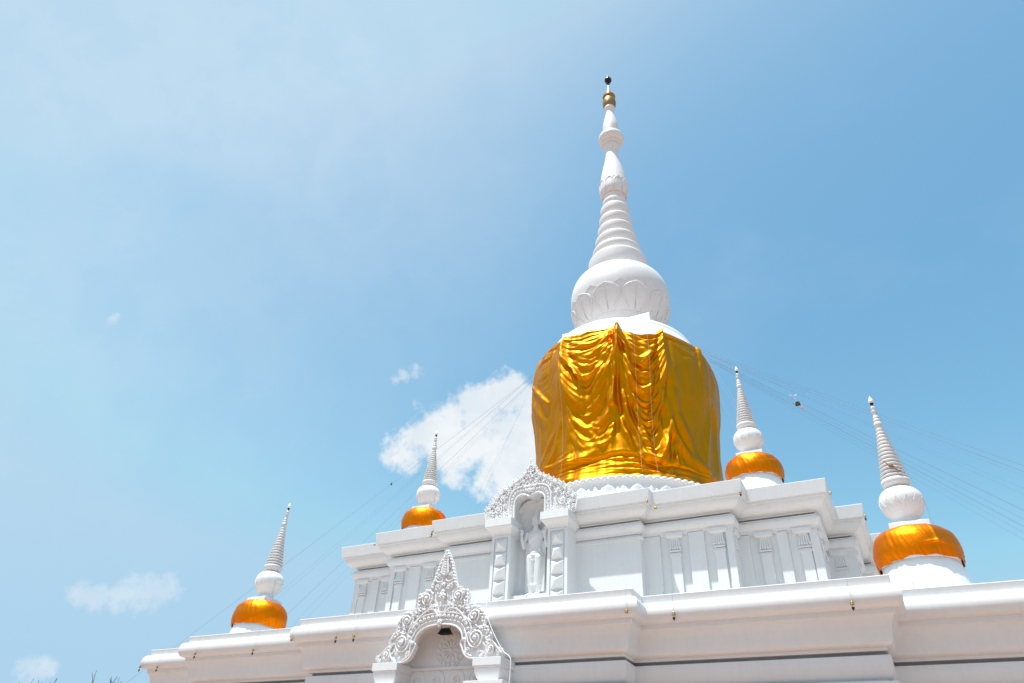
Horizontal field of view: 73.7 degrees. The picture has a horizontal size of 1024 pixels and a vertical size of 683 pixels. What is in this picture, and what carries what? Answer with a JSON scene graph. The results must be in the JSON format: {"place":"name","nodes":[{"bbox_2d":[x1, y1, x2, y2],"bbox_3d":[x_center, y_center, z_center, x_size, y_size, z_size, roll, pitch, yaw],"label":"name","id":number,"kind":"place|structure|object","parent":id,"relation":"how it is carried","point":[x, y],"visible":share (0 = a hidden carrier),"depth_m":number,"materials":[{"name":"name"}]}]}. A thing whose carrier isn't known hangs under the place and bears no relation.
{"place":"outdoors","nodes":[
{"label":"outdoors","id":0,"kind":"place"},
{"bbox_2d":[0,0,1023,682],"label":"sky","id":1,"kind":"structure","parent":0,"point":[256,255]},
{"bbox_2d":[141,76,1023,682],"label":"stupa","id":2,"kind":"object","parent":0,"point":[715,562],"visible":0.88,"depth_m":18.99,"materials":[{"name":"white paint"}]},
{"bbox_2d":[230,504,290,632],"bbox_3d":[-8.989,8.800,25.441,2.956,5.910,2.956,-15,-40,23],"label":"corner stupa","id":3,"kind":"object","parent":2,"relation":"on","point":[269,582],"visible":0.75,"depth_m":25.04,"materials":[{"name":"white paint"}]},
{"bbox_2d":[230,599,286,628],"bbox_3d":[-9.066,9.930,24.595,1.912,0.932,1.908,-15,-40,23],"label":"orange cloth","id":4,"kind":"object","parent":3,"relation":"on","point":[272,614],"visible":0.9,"depth_m":23.98,"materials":[{"name":"orange fabric"}]},
{"bbox_2d":[129,374,534,680],"bbox_3d":[-9.108,8.937,28.941,20.111,21.907,0.011,9,-37,-7],"label":"guy wire","id":5,"kind":"object","parent":2,"relation":"attached to","point":[340,522],"visible":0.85,"depth_m":30.01,"materials":[{"name":"grey metal"}]},
{"bbox_2d":[293,401,510,608],"bbox_3d":[-8.211,10.312,30.212,17.593,21.306,0.010,2,-37,3],"label":"guy wire","id":6,"kind":"object","parent":2,"relation":"attached to","point":[407,500],"visible":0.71,"depth_m":31.77,"materials":[{"name":"grey metal"}]},
{"bbox_2d":[280,380,527,596],"bbox_3d":[-8.556,9.659,29.699,18.547,21.704,0.006,5,-36,-1],"label":"guy wire","id":7,"kind":"object","parent":2,"relation":"attached to","point":[394,497],"visible":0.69,"depth_m":31.60,"materials":[{"name":"grey metal"}]},
{"bbox_2d":[279,378,529,592],"bbox_3d":[-8.629,9.534,29.620,18.792,21.804,0.006,5,-37,-2],"label":"guy wire","id":8,"kind":"object","parent":2,"relation":"attached to","point":[399,490],"visible":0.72,"depth_m":31.66,"materials":[{"name":"grey metal"}]},
{"bbox_2d":[403,431,439,528],"bbox_3d":[-3.570,6.426,29.285,2.956,5.910,2.956,-15,-40,23],"label":"corner stupa","id":9,"kind":"object","parent":2,"relation":"on","point":[428,493],"visible":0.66,"depth_m":29.01,"materials":[{"name":"white paint"}]},
{"bbox_2d":[401,507,445,528],"bbox_3d":[-3.645,7.556,28.447,1.912,0.916,1.909,-15,-40,23],"label":"orange cloth","id":10,"kind":"object","parent":9,"relation":"on","point":[427,516],"visible":0.62,"depth_m":27.78,"materials":[{"name":"orange fabric"}]},
{"bbox_2d":[437,626,452,634],"bbox_3d":[-1.590,6.865,16.410,0.330,0.315,0.170,-15,-40,23],"label":"floodlight","id":11,"kind":"object","parent":2,"relation":"attached to","point":[444,631],"visible":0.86,"depth_m":16.31,"materials":[{"name":"black plastic"}]},
{"bbox_2d":[486,597,510,682],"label":"cable","id":12,"kind":"object","parent":2,"relation":"hanging from","point":[497,640],"visible":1,"depth_m":15.29,"materials":[{"name":"white plastic"}]},
{"bbox_2d":[520,510,547,594],"bbox_3d":[0.751,6.740,21.915,0.957,2.859,0.600,-15,-40,23],"label":"statue","id":13,"kind":"object","parent":2,"relation":"on","point":[535,546],"visible":0.94,"depth_m":21.71,"materials":[{"name":"white paint"}]},
{"bbox_2d":[531,321,723,483],"bbox_3d":[5.583,4.991,33.901,9.525,8.280,9.592,-15,-40,23],"label":"golden cloth","id":14,"kind":"object","parent":2,"relation":"on","point":[600,398],"visible":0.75,"depth_m":30.75,"materials":[{"name":"gold fabric"}]},
{"bbox_2d":[730,367,782,488],"bbox_3d":[8.294,3.313,24.024,2.956,5.910,2.956,-15,-40,23],"label":"corner stupa","id":15,"kind":"object","parent":2,"relation":"on","point":[748,436],"visible":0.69,"depth_m":23.53,"materials":[{"name":"white paint"}]},
{"bbox_2d":[725,452,784,483],"bbox_3d":[8.218,4.452,23.179,1.906,0.939,1.913,-15,-40,23],"label":"orange cloth","id":16,"kind":"object","parent":15,"relation":"on","point":[739,464],"visible":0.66,"depth_m":22.54,"materials":[{"name":"orange fabric"}]},
{"bbox_2d":[845,574,854,610],"bbox_3d":[6.631,4.917,13.423,0.080,0.754,0.160,-15,-40,23],"label":"bell","id":17,"kind":"object","parent":2,"relation":"hanging from","point":[852,604],"visible":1,"depth_m":13.24,"materials":[{"name":"gold metal"}]},
{"bbox_2d":[707,357,1012,513],"bbox_3d":[21.741,7.892,24.819,25.920,21.955,0.007,-8,-38,15],"label":"guy wire","id":18,"kind":"object","parent":2,"relation":"attached to","point":[876,444],"visible":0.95,"depth_m":29.74,"materials":[{"name":"grey metal"}]},
{"bbox_2d":[705,353,1017,491],"bbox_3d":[20.930,6.876,23.730,25.658,22.204,0.005,-13,-40,21],"label":"guy wire","id":19,"kind":"object","parent":2,"relation":"attached to","point":[885,432],"visible":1,"depth_m":28.71,"materials":[{"name":"grey metal"}]},
{"bbox_2d":[701,351,1023,471],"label":"guy wire","id":20,"kind":"object","parent":2,"relation":"attached to","point":[872,415],"visible":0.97,"depth_m":28.12,"materials":[{"name":"grey metal"}]},
{"bbox_2d":[701,349,1023,465],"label":"guy wire","id":21,"kind":"object","parent":2,"relation":"attached to","point":[868,410],"visible":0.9,"depth_m":27.73,"materials":[{"name":"grey metal"}]},
{"bbox_2d":[709,355,1021,487],"bbox_3d":[20.366,6.193,22.901,25.682,22.254,0.006,-17,-41,25],"label":"guy wire","id":22,"kind":"object","parent":2,"relation":"attached to","point":[869,423],"visible":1,"depth_m":28.88,"materials":[{"name":"grey metal"}]},
{"bbox_2d":[710,355,1021,474],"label":"guy wire","id":23,"kind":"object","parent":2,"relation":"attached to","point":[871,418],"visible":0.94,"depth_m":28.06,"materials":[{"name":"grey metal"}]},
{"bbox_2d":[711,362,1023,539],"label":"guy wire","id":24,"kind":"object","parent":2,"relation":"attached to","point":[874,455],"visible":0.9,"depth_m":30.60,"materials":[{"name":"grey metal"}]},
{"bbox_2d":[712,362,1023,532],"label":"guy wire","id":25,"kind":"object","parent":2,"relation":"attached to","point":[876,452],"visible":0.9,"depth_m":30.29,"materials":[{"name":"grey metal"}]},
{"bbox_2d":[717,364,1020,524],"bbox_3d":[22.174,8.449,25.389,26.240,21.788,0.011,-5,-37,12],"label":"guy wire","id":26,"kind":"object","parent":2,"relation":"attached to","point":[870,445],"visible":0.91,"depth_m":30.23,"materials":[{"name":"grey metal"}]},
{"bbox_2d":[790,394,803,408],"bbox_3d":[13.781,2.929,33.138,0.532,0.910,0.156,-15,-40,23],"label":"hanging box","id":27,"kind":"object","parent":26,"relation":"hanging from","point":[797,402],"visible":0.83,"depth_m":33.02,"materials":[{"name":"black"}]},
{"bbox_2d":[715,361,1023,510],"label":"guy wire","id":28,"kind":"object","parent":2,"relation":"attached to","point":[876,439],"visible":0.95,"depth_m":29.89,"materials":[{"name":"grey metal"}]},
{"bbox_2d":[868,396,973,589],"bbox_3d":[9.730,3.888,17.140,2.956,5.910,2.956,-15,-40,23],"label":"corner stupa","id":29,"kind":"object","parent":2,"relation":"on","point":[901,501],"visible":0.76,"depth_m":16.54,"materials":[{"name":"white paint"}]},
{"bbox_2d":[873,523,965,574],"bbox_3d":[9.650,5.028,16.294,1.899,0.951,1.913,-15,-40,23],"label":"orange cloth","id":30,"kind":"object","parent":29,"relation":"attached to","point":[891,545],"visible":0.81,"depth_m":15.71,"materials":[{"name":"orange fabric"}]}
]}

